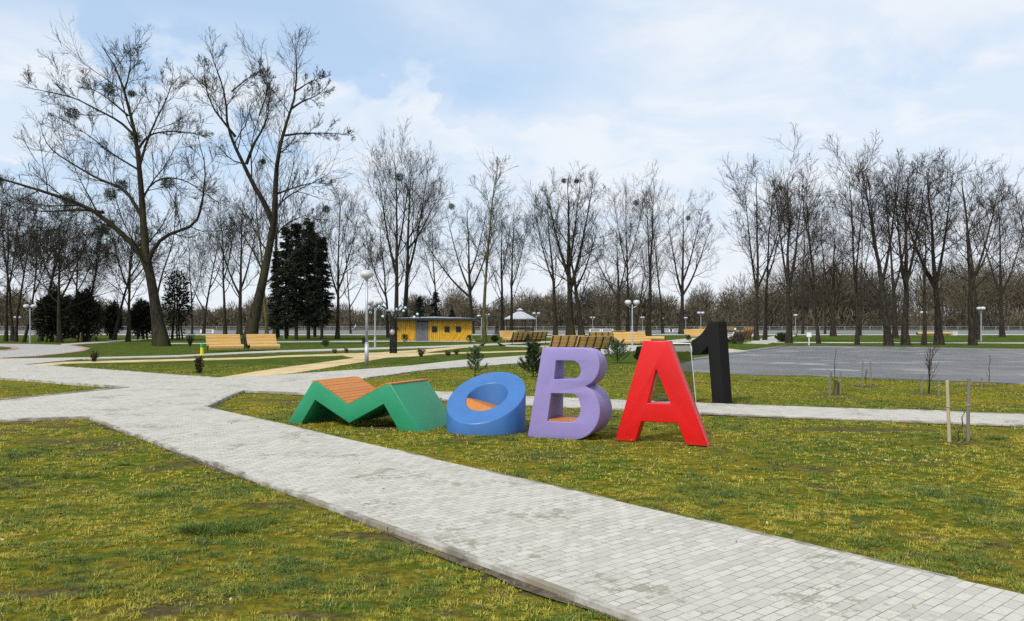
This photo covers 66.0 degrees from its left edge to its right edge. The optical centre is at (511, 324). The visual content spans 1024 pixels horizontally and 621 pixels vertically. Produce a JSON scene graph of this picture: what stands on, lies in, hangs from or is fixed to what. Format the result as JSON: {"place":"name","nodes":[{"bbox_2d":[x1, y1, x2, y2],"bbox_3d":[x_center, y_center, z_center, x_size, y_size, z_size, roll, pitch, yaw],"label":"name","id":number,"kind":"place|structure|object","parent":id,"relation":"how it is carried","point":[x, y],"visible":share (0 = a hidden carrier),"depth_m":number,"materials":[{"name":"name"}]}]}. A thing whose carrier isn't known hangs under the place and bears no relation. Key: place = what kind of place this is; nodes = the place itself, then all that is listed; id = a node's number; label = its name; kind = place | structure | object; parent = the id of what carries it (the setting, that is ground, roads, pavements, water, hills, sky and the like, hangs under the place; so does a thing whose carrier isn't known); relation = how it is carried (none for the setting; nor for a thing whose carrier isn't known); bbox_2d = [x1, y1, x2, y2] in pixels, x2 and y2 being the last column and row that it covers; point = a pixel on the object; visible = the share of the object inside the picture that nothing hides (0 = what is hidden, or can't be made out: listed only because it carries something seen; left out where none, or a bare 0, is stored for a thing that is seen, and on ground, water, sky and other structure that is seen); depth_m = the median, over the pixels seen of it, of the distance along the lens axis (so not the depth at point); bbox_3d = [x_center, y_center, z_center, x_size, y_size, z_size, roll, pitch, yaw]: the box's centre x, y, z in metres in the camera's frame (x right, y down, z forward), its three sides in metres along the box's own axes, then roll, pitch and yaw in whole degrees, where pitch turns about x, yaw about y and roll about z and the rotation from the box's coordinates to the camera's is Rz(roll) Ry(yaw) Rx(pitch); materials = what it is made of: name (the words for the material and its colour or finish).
{"place":"outdoors","nodes":[
{"label":"outdoors","id":0,"kind":"place"},
{"bbox_2d":[0,344,83,356],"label":"pavement","id":1,"kind":"structure","parent":0,"point":[32,349],"depth_m":53.55,"materials":[{"name":"concrete"}]},
{"bbox_2d":[31,346,526,376],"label":"sand path","id":2,"kind":"structure","parent":0,"point":[357,358],"depth_m":37.76,"materials":[{"name":"sand"}]},
{"bbox_2d":[364,304,423,352],"bbox_3d":[-7.091,0.263,47.052,3.538,2.975,3.470,0,0,0],"label":"light tree","id":3,"kind":"object","parent":2,"relation":"on","point":[393,335],"visible":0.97,"depth_m":46.98,"materials":[{"name":"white metal"}]},
{"bbox_2d":[0,341,571,359],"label":"path","id":4,"kind":"structure","parent":0,"point":[257,352],"depth_m":49.38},
{"bbox_2d":[0,329,1023,620],"bbox_3d":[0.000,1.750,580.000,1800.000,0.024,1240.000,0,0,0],"label":"ground","id":5,"kind":"structure","parent":0,"point":[278,607],"depth_m":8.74,"materials":[{"name":"plant"}]},
{"bbox_2d":[0,181,51,341],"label":"bare tree","id":6,"kind":"object","parent":5,"relation":"on","point":[5,338],"visible":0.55,"depth_m":79.77,"materials":[{"name":"brown plant"}]},
{"bbox_2d":[0,167,70,340],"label":"bare tree","id":7,"kind":"object","parent":5,"relation":"on","point":[11,321],"visible":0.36,"depth_m":82.82,"materials":[{"name":"brown plant"}]},
{"bbox_2d":[0,170,75,341],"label":"bare tree","id":8,"kind":"object","parent":5,"relation":"on","point":[16,322],"visible":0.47,"depth_m":79.69,"materials":[{"name":"brown plant"}]},
{"bbox_2d":[31,285,77,341],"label":"thuja bush","id":9,"kind":"object","parent":5,"relation":"on","point":[44,317],"visible":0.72,"depth_m":76.25,"materials":[{"name":"green plant"}]},
{"bbox_2d":[0,187,125,341],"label":"bare tree","id":10,"kind":"object","parent":5,"relation":"on","point":[24,339],"visible":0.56,"depth_m":76.87,"materials":[{"name":"brown plant"}]},
{"bbox_2d":[0,377,128,399],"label":"kerb","id":11,"kind":"structure","parent":5,"relation":"on","point":[74,383],"depth_m":22.17,"materials":[{"name":"concrete"}]},
{"bbox_2d":[0,190,132,341],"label":"bare tree","id":12,"kind":"object","parent":5,"relation":"on","point":[41,338],"visible":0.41,"depth_m":79.38,"materials":[{"name":"brown plant"}]},
{"bbox_2d":[12,203,125,294],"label":"bare tree","id":13,"kind":"object","parent":5,"relation":"on","point":[83,256],"visible":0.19,"depth_m":126.82,"materials":[{"name":"brown plant"}]},
{"bbox_2d":[10,190,138,342],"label":"bare tree","id":14,"kind":"object","parent":5,"relation":"on","point":[59,338],"visible":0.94,"depth_m":74.30,"materials":[{"name":"brown plant"}]},
{"bbox_2d":[61,286,107,341],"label":"thuja bush","id":15,"kind":"object","parent":5,"relation":"on","point":[92,311],"visible":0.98,"depth_m":76.44,"materials":[{"name":"green plant"}]},
{"bbox_2d":[50,196,129,341],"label":"bare tree","id":16,"kind":"object","parent":5,"relation":"on","point":[92,290],"visible":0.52,"depth_m":79.75,"materials":[{"name":"brown plant"}]},
{"bbox_2d":[102,299,124,338],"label":"thuja bush","id":17,"kind":"object","parent":5,"relation":"on","point":[112,310],"visible":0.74,"depth_m":93.34,"materials":[{"name":"green plant"}]},
{"bbox_2d":[0,17,243,345],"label":"bare tree","id":18,"kind":"object","parent":5,"relation":"on","point":[159,335],"visible":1,"depth_m":63.03,"materials":[{"name":"brown plant"}]},
{"bbox_2d":[81,193,172,341],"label":"bare tree","id":19,"kind":"object","parent":5,"relation":"on","point":[128,332],"visible":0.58,"depth_m":79.69,"materials":[{"name":"brown plant"}]},
{"bbox_2d":[125,298,150,338],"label":"thuja bush","id":20,"kind":"object","parent":5,"relation":"on","point":[140,318],"visible":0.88,"depth_m":89.19,"materials":[{"name":"green plant"}]},
{"bbox_2d":[103,195,184,339],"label":"bare tree","id":21,"kind":"object","parent":5,"relation":"on","point":[115,334],"visible":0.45,"depth_m":86.06,"materials":[{"name":"brown plant"}]},
{"bbox_2d":[160,268,194,339],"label":"thuja bush","id":22,"kind":"object","parent":5,"relation":"on","point":[171,296],"visible":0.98,"depth_m":89.60,"materials":[{"name":"green plant"}]},
{"bbox_2d":[162,181,254,333],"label":"bare tree","id":23,"kind":"object","parent":5,"relation":"on","point":[224,291],"visible":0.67,"depth_m":126.62,"materials":[{"name":"brown plant"}]},
{"bbox_2d":[156,514,279,544],"bbox_3d":[-2.473,1.697,6.638,1.000,0.114,0.746,0,0,18],"label":"grass tuft","id":24,"kind":"object","parent":5,"relation":"on","point":[200,528],"visible":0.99,"depth_m":6.63,"materials":[{"name":"plant"}]},
{"bbox_2d":[205,334,243,351],"bbox_3d":[-18.497,1.201,50.743,2.154,1.099,1.108,0,0,-33],"label":"lounge bench","id":25,"kind":"object","parent":5,"relation":"on","point":[218,341],"visible":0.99,"depth_m":50.76,"materials":[{"name":"brown wood"}]},
{"bbox_2d":[184,184,278,334],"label":"bare tree","id":26,"kind":"object","parent":5,"relation":"on","point":[239,330],"visible":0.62,"depth_m":126.58,"materials":[{"name":"brown plant"}]},
{"bbox_2d":[217,151,286,333],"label":"bare tree","id":27,"kind":"object","parent":5,"relation":"on","point":[256,171],"visible":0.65,"depth_m":82.84,"materials":[{"name":"brown plant"}]},
{"bbox_2d":[246,334,279,349],"bbox_3d":[-16.412,1.201,51.965,1.945,1.099,1.108,0,0,-33],"label":"lounge bench","id":28,"kind":"object","parent":5,"relation":"on","point":[263,341],"visible":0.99,"depth_m":51.98,"materials":[{"name":"brown wood"}]},
{"bbox_2d":[180,22,359,344],"bbox_3d":[-19.487,-11.974,64.374,13.956,27.926,11.020,0,0,-17],"label":"bare tree","id":29,"kind":"object","parent":5,"relation":"on","point":[252,325],"visible":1,"depth_m":63.14,"materials":[{"name":"brown plant"}]},
{"bbox_2d":[263,251,292,337],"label":"spruce tree","id":30,"kind":"object","parent":5,"relation":"on","point":[272,285],"visible":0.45,"depth_m":97.66,"materials":[{"name":"green plant"}]},
{"bbox_2d":[244,100,319,336],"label":"bare tree","id":31,"kind":"object","parent":5,"relation":"on","point":[276,249],"visible":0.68,"depth_m":107.60,"materials":[{"name":"brown plant"}]},
{"bbox_2d":[267,228,303,338],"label":"spruce tree","id":32,"kind":"object","parent":5,"relation":"on","point":[279,292],"visible":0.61,"depth_m":93.36,"materials":[{"name":"green plant"}]},
{"bbox_2d":[280,222,311,339],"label":"spruce tree","id":33,"kind":"object","parent":5,"relation":"on","point":[296,298],"visible":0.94,"depth_m":89.48,"materials":[{"name":"green plant"}]},
{"bbox_2d":[294,219,329,338],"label":"spruce tree","id":34,"kind":"object","parent":5,"relation":"on","point":[308,265],"visible":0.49,"depth_m":93.40,"materials":[{"name":"green plant"}]},
{"bbox_2d":[304,236,336,339],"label":"spruce tree","id":35,"kind":"object","parent":5,"relation":"on","point":[319,294],"visible":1,"depth_m":89.54,"materials":[{"name":"green plant"}]},
{"bbox_2d":[204,390,441,406],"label":"kerb","id":36,"kind":"structure","parent":5,"relation":"on","point":[222,399],"depth_m":19.41,"materials":[{"name":"concrete"}]},
{"bbox_2d":[292,175,394,338],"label":"bare tree","id":37,"kind":"object","parent":5,"relation":"on","point":[337,330],"visible":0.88,"depth_m":93.62,"materials":[{"name":"brown plant"}]},
{"bbox_2d":[84,419,624,620],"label":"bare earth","id":38,"kind":"structure","parent":5,"relation":"on","point":[517,582],"depth_m":5.71,"materials":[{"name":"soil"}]},
{"bbox_2d":[360,270,373,365],"bbox_3d":[-6.019,-0.250,32.667,0.570,4.000,0.564,0,0,0],"label":"street lamp","id":39,"kind":"object","parent":5,"relation":"on","point":[366,275],"visible":0.99,"depth_m":32.61,"materials":[{"name":"metal"}]},
{"bbox_2d":[288,376,445,431],"bbox_3d":[-2.474,1.362,13.865,2.742,0.776,1.180,0,0,25],"label":"letter sculpture","id":40,"kind":"object","parent":5,"relation":"on","point":[416,405],"visible":1,"depth_m":13.46,"materials":[{"name":"green paint"}]},
{"bbox_2d":[86,416,655,620],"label":"kerb","id":41,"kind":"structure","parent":5,"relation":"on","point":[601,606],"depth_m":6.08,"materials":[{"name":"concrete"}]},
{"bbox_2d":[343,199,419,337],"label":"bare tree","id":42,"kind":"object","parent":5,"relation":"on","point":[384,293],"visible":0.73,"depth_m":102.61,"materials":[{"name":"brown plant"}]},
{"bbox_2d":[349,117,450,317],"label":"bare tree","id":43,"kind":"object","parent":5,"relation":"on","point":[397,177],"visible":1,"depth_m":93.66,"materials":[{"name":"brown plant"}]},
{"bbox_2d":[354,135,455,317],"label":"bare tree","id":44,"kind":"object","parent":5,"relation":"on","point":[405,301],"visible":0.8,"depth_m":107.52,"materials":[{"name":"brown plant"}]},
{"bbox_2d":[389,317,476,341],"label":"wooden hut","id":45,"kind":"object","parent":5,"relation":"on","point":[446,329],"visible":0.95,"depth_m":79.34,"materials":[{"name":"yellow wood"}]},
{"bbox_2d":[410,178,472,314],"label":"bare tree","id":46,"kind":"object","parent":5,"relation":"on","point":[428,253],"visible":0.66,"depth_m":143.66,"materials":[{"name":"brown plant"}]},
{"bbox_2d":[451,152,516,341],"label":"bare tree","id":47,"kind":"object","parent":5,"relation":"on","point":[486,257],"visible":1,"depth_m":76.89,"materials":[{"name":"brown plant"}]},
{"bbox_2d":[443,195,527,332],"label":"bare tree","id":48,"kind":"object","parent":5,"relation":"on","point":[501,268],"visible":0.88,"depth_m":119.65,"materials":[{"name":"brown plant"}]},
{"bbox_2d":[446,372,525,435],"bbox_3d":[-0.425,1.285,12.985,1.304,0.930,1.304,0,0,0],"label":"letter sculpture","id":49,"kind":"object","parent":5,"relation":"on","point":[491,404],"visible":0.99,"depth_m":12.77,"materials":[{"name":"blue paint"}]},
{"bbox_2d":[0,369,1021,607],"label":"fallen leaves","id":50,"kind":"object","parent":5,"relation":"on","point":[913,605],"visible":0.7,"depth_m":10.07,"materials":[{"name":"brown plant"}]},
{"bbox_2d":[0,249,1023,329],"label":"wood","id":51,"kind":"object","parent":5,"relation":"on","point":[602,311],"visible":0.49,"depth_m":259.21,"materials":[{"name":"plant"}]},
{"bbox_2d":[0,364,1023,405],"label":"grass","id":52,"kind":"structure","parent":5,"relation":"on","point":[576,369],"depth_m":22.63,"materials":[{"name":"plant"}]},
{"bbox_2d":[0,334,1023,334],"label":"promenade kerb","id":53,"kind":"structure","parent":5,"relation":"on","point":[563,334],"depth_m":127.20,"materials":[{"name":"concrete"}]},
{"bbox_2d":[493,193,545,330],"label":"bare tree","id":54,"kind":"object","parent":5,"relation":"on","point":[512,288],"visible":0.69,"depth_m":126.66,"materials":[{"name":"brown plant"}]},
{"bbox_2d":[517,339,541,376],"bbox_3d":[0.666,1.114,25.999,0.827,1.273,0.909,0,0,-39],"label":"young pine","id":55,"kind":"object","parent":5,"relation":"on","point":[533,354],"visible":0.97,"depth_m":25.92,"materials":[{"name":"green plant"}]},
{"bbox_2d":[515,167,591,334],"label":"bare tree","id":56,"kind":"object","parent":5,"relation":"on","point":[555,326],"visible":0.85,"depth_m":107.43,"materials":[{"name":"brown plant"}]},
{"bbox_2d":[502,203,614,334],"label":"bare tree","id":57,"kind":"object","parent":5,"relation":"on","point":[581,331],"visible":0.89,"depth_m":97.62,"materials":[{"name":"brown plant"}]},
{"bbox_2d":[528,347,611,439],"bbox_3d":[0.936,1.054,12.355,1.169,1.393,0.836,0,0,23],"label":"letter sculpture","id":58,"kind":"object","parent":5,"relation":"on","point":[548,419],"visible":1,"depth_m":12.00,"materials":[{"name":"purple paint"}]},
{"bbox_2d":[536,162,607,334],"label":"bare tree","id":59,"kind":"object","parent":5,"relation":"on","point":[570,329],"visible":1,"depth_m":97.60,"materials":[{"name":"brown plant"}]},
{"bbox_2d":[214,408,1021,593],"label":"kerb","id":60,"kind":"structure","parent":5,"relation":"on","point":[825,548],"depth_m":6.43,"materials":[{"name":"concrete"}]},
{"bbox_2d":[604,338,631,362],"bbox_3d":[4.693,1.160,35.357,1.285,1.181,1.177,0,0,-27],"label":"young pine","id":61,"kind":"object","parent":5,"relation":"on","point":[617,349],"visible":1,"depth_m":35.28,"materials":[{"name":"green plant"}]},
{"bbox_2d":[561,206,676,330],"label":"bare tree","id":62,"kind":"object","parent":5,"relation":"on","point":[617,295],"visible":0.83,"depth_m":134.72,"materials":[{"name":"brown plant"}]},
{"bbox_2d":[598,168,666,331],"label":"bare tree","id":63,"kind":"object","parent":5,"relation":"on","point":[627,266],"visible":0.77,"depth_m":143.32,"materials":[{"name":"brown plant"}]},
{"bbox_2d":[613,236,677,331],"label":"bare tree","id":64,"kind":"object","parent":5,"relation":"on","point":[639,306],"visible":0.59,"depth_m":153.78,"materials":[{"name":"brown plant"}]},
{"bbox_2d":[610,158,690,335],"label":"bare tree","id":65,"kind":"object","parent":5,"relation":"on","point":[649,254],"visible":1,"depth_m":113.38,"materials":[{"name":"brown plant"}]},
{"bbox_2d":[616,341,710,445],"bbox_3d":[2.224,0.998,11.671,1.386,1.505,0.230,0,0,25],"label":"letter sculpture","id":66,"kind":"object","parent":5,"relation":"on","point":[659,358],"visible":1,"depth_m":11.57,"materials":[{"name":"red paint"}]},
{"bbox_2d":[653,184,731,333],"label":"bare tree","id":67,"kind":"object","parent":5,"relation":"on","point":[682,293],"visible":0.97,"depth_m":134.48,"materials":[{"name":"brown plant"}]},
{"bbox_2d":[692,322,731,403],"bbox_3d":[4.423,0.847,17.466,0.360,1.806,0.832,0,0,-41],"label":"number sculpture","id":68,"kind":"object","parent":5,"relation":"on","point":[711,340],"visible":0.88,"depth_m":17.22,"materials":[{"name":"black paint"}]},
{"bbox_2d":[441,399,1023,426],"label":"kerb","id":69,"kind":"structure","parent":5,"relation":"on","point":[790,417],"depth_m":14.35,"materials":[{"name":"concrete"}]},
{"bbox_2d":[717,147,831,340],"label":"bare tree","id":70,"kind":"object","parent":5,"relation":"on","point":[757,283],"visible":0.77,"depth_m":82.70,"materials":[{"name":"brown plant"}]},
{"bbox_2d":[730,162,821,339],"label":"bare tree","id":71,"kind":"object","parent":5,"relation":"on","point":[765,334],"visible":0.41,"depth_m":86.14,"materials":[{"name":"brown plant"}]},
{"bbox_2d":[740,122,839,342],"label":"bare tree","id":72,"kind":"object","parent":5,"relation":"on","point":[789,333],"visible":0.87,"depth_m":74.21,"materials":[{"name":"brown plant"}]},
{"bbox_2d":[762,153,877,342],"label":"bare tree","id":73,"kind":"object","parent":5,"relation":"on","point":[818,339],"visible":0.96,"depth_m":71.66,"materials":[{"name":"brown plant"}]},
{"bbox_2d":[785,191,866,335],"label":"bare tree","id":74,"kind":"object","parent":5,"relation":"on","point":[833,305],"visible":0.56,"depth_m":113.32,"materials":[{"name":"brown plant"}]},
{"bbox_2d":[805,170,899,334],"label":"bare tree","id":75,"kind":"object","parent":5,"relation":"on","point":[860,318],"visible":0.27,"depth_m":126.80,"materials":[{"name":"brown plant"}]},
{"bbox_2d":[809,132,902,344],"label":"bare tree","id":76,"kind":"object","parent":5,"relation":"on","point":[857,331],"visible":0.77,"depth_m":67.20,"materials":[{"name":"brown plant"}]},
{"bbox_2d":[786,522,936,556],"bbox_3d":[2.801,1.719,6.359,1.269,0.070,0.883,0,0,21],"label":"grass tuft","id":77,"kind":"object","parent":5,"relation":"on","point":[865,543],"visible":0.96,"depth_m":6.33,"materials":[{"name":"plant"}]},
{"bbox_2d":[827,131,955,345],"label":"bare tree","id":78,"kind":"object","parent":5,"relation":"on","point":[887,338],"visible":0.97,"depth_m":65.15,"materials":[{"name":"brown plant"}]},
{"bbox_2d":[856,152,963,337],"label":"bare tree","id":79,"kind":"object","parent":5,"relation":"on","point":[895,334],"visible":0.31,"depth_m":97.86,"materials":[{"name":"brown plant"}]},
{"bbox_2d":[852,148,985,344],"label":"bare tree","id":80,"kind":"object","parent":5,"relation":"on","point":[906,272],"visible":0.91,"depth_m":65.02,"materials":[{"name":"brown plant"}]},
{"bbox_2d":[878,159,965,344],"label":"bare tree","id":81,"kind":"object","parent":5,"relation":"on","point":[924,339],"visible":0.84,"depth_m":65.07,"materials":[{"name":"brown plant"}]},
{"bbox_2d":[869,548,1011,576],"bbox_3d":[3.176,1.720,5.713,1.081,0.068,0.756,0,0,-12],"label":"grass tuft","id":82,"kind":"object","parent":5,"relation":"on","point":[949,567],"visible":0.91,"depth_m":5.73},
{"bbox_2d":[871,147,1023,344],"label":"bare tree","id":83,"kind":"object","parent":5,"relation":"on","point":[938,335],"visible":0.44,"depth_m":67.23,"materials":[{"name":"brown plant"}]},
{"bbox_2d":[902,152,1023,344],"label":"bare tree","id":84,"kind":"object","parent":5,"relation":"on","point":[972,338],"visible":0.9,"depth_m":65.12,"materials":[{"name":"brown plant"}]},
{"bbox_2d":[936,163,1023,339],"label":"bare tree","id":85,"kind":"object","parent":5,"relation":"on","point":[977,329],"visible":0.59,"depth_m":89.85,"materials":[{"name":"brown plant"}]},
{"bbox_2d":[957,177,1023,336],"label":"bare tree","id":86,"kind":"object","parent":5,"relation":"on","point":[1001,317],"visible":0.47,"depth_m":107.77,"materials":[{"name":"brown plant"}]},
{"bbox_2d":[994,187,1023,268],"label":"bare tree","id":87,"kind":"object","parent":5,"relation":"on","point":[1020,216],"visible":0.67,"depth_m":80.51,"materials":[{"name":"brown plant"}]},
{"bbox_2d":[0,404,1023,487],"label":"grass","id":88,"kind":"structure","parent":0,"point":[285,409],"depth_m":10.85,"materials":[{"name":"plant"}]},
{"bbox_2d":[0,346,1023,424],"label":"pavement","id":89,"kind":"structure","parent":0,"point":[144,392],"depth_m":19.20,"materials":[{"name":"concrete"}]},
{"bbox_2d":[544,335,585,346],"bbox_3d":[3.127,1.201,46.855,2.316,1.099,1.108,0,0,-27],"label":"lounge bench","id":90,"kind":"object","parent":89,"relation":"on","point":[558,341],"visible":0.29,"depth_m":46.44,"materials":[{"name":"brown wood"}]},
{"bbox_2d":[576,336,611,354],"bbox_3d":[4.366,1.201,43.986,2.316,1.099,1.108,0,0,-32],"label":"lounge bench","id":91,"kind":"object","parent":89,"relation":"on","point":[599,343],"visible":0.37,"depth_m":43.71,"materials":[{"name":"brown wood"}]},
{"bbox_2d":[0,330,1023,333],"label":"promenade","id":92,"kind":"structure","parent":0,"point":[587,331],"depth_m":188.42,"materials":[{"name":"concrete"}]},
{"bbox_2d":[130,182,237,333],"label":"bare tree","id":93,"kind":"object","parent":92,"relation":"on","point":[193,261],"visible":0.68,"depth_m":134.17,"materials":[{"name":"brown plant"}]},
{"bbox_2d":[174,196,250,333],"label":"bare tree","id":94,"kind":"object","parent":92,"relation":"on","point":[204,321],"visible":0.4,"depth_m":143.48,"materials":[{"name":"brown plant"}]},
{"bbox_2d":[320,205,391,333],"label":"bare tree","id":95,"kind":"object","parent":92,"relation":"on","point":[350,330],"visible":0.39,"depth_m":143.71,"materials":[{"name":"brown plant"}]},
{"bbox_2d":[403,190,522,333],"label":"bare tree","id":96,"kind":"object","parent":92,"relation":"on","point":[469,285],"visible":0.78,"depth_m":143.51,"materials":[{"name":"brown plant"}]},
{"bbox_2d":[0,326,1023,329],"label":"river railing","id":97,"kind":"object","parent":92,"relation":"on","point":[621,326],"visible":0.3,"depth_m":221.94,"materials":[{"name":"metal"}]},
{"bbox_2d":[633,188,680,333],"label":"bare tree","id":98,"kind":"object","parent":92,"relation":"on","point":[662,325],"visible":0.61,"depth_m":143.65,"materials":[{"name":"brown plant"}]},
{"bbox_2d":[781,178,833,333],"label":"bare tree","id":99,"kind":"object","parent":92,"relation":"on","point":[802,328],"visible":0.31,"depth_m":134.64,"materials":[{"name":"brown plant"}]},
{"bbox_2d":[784,188,855,333],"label":"bare tree","id":100,"kind":"object","parent":92,"relation":"on","point":[816,261],"visible":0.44,"depth_m":134.62,"materials":[{"name":"brown plant"}]},
{"bbox_2d":[0,315,1023,328],"bbox_3d":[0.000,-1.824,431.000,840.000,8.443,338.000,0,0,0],"label":"bank","id":101,"kind":"structure","parent":0,"point":[633,325],"depth_m":277.34,"materials":[{"name":"concrete"}]},
{"bbox_2d":[0,0,1023,315],"label":"sky","id":102,"kind":"structure","parent":0,"point":[615,87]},
{"bbox_2d":[90,407,1023,620],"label":"path","id":103,"kind":"structure","parent":0,"point":[656,565],"depth_m":6.25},
{"bbox_2d":[681,346,1023,383],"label":"parking asphalt","id":104,"kind":"structure","parent":0,"point":[1005,366],"depth_m":34.60,"materials":[{"name":"asphalt"}]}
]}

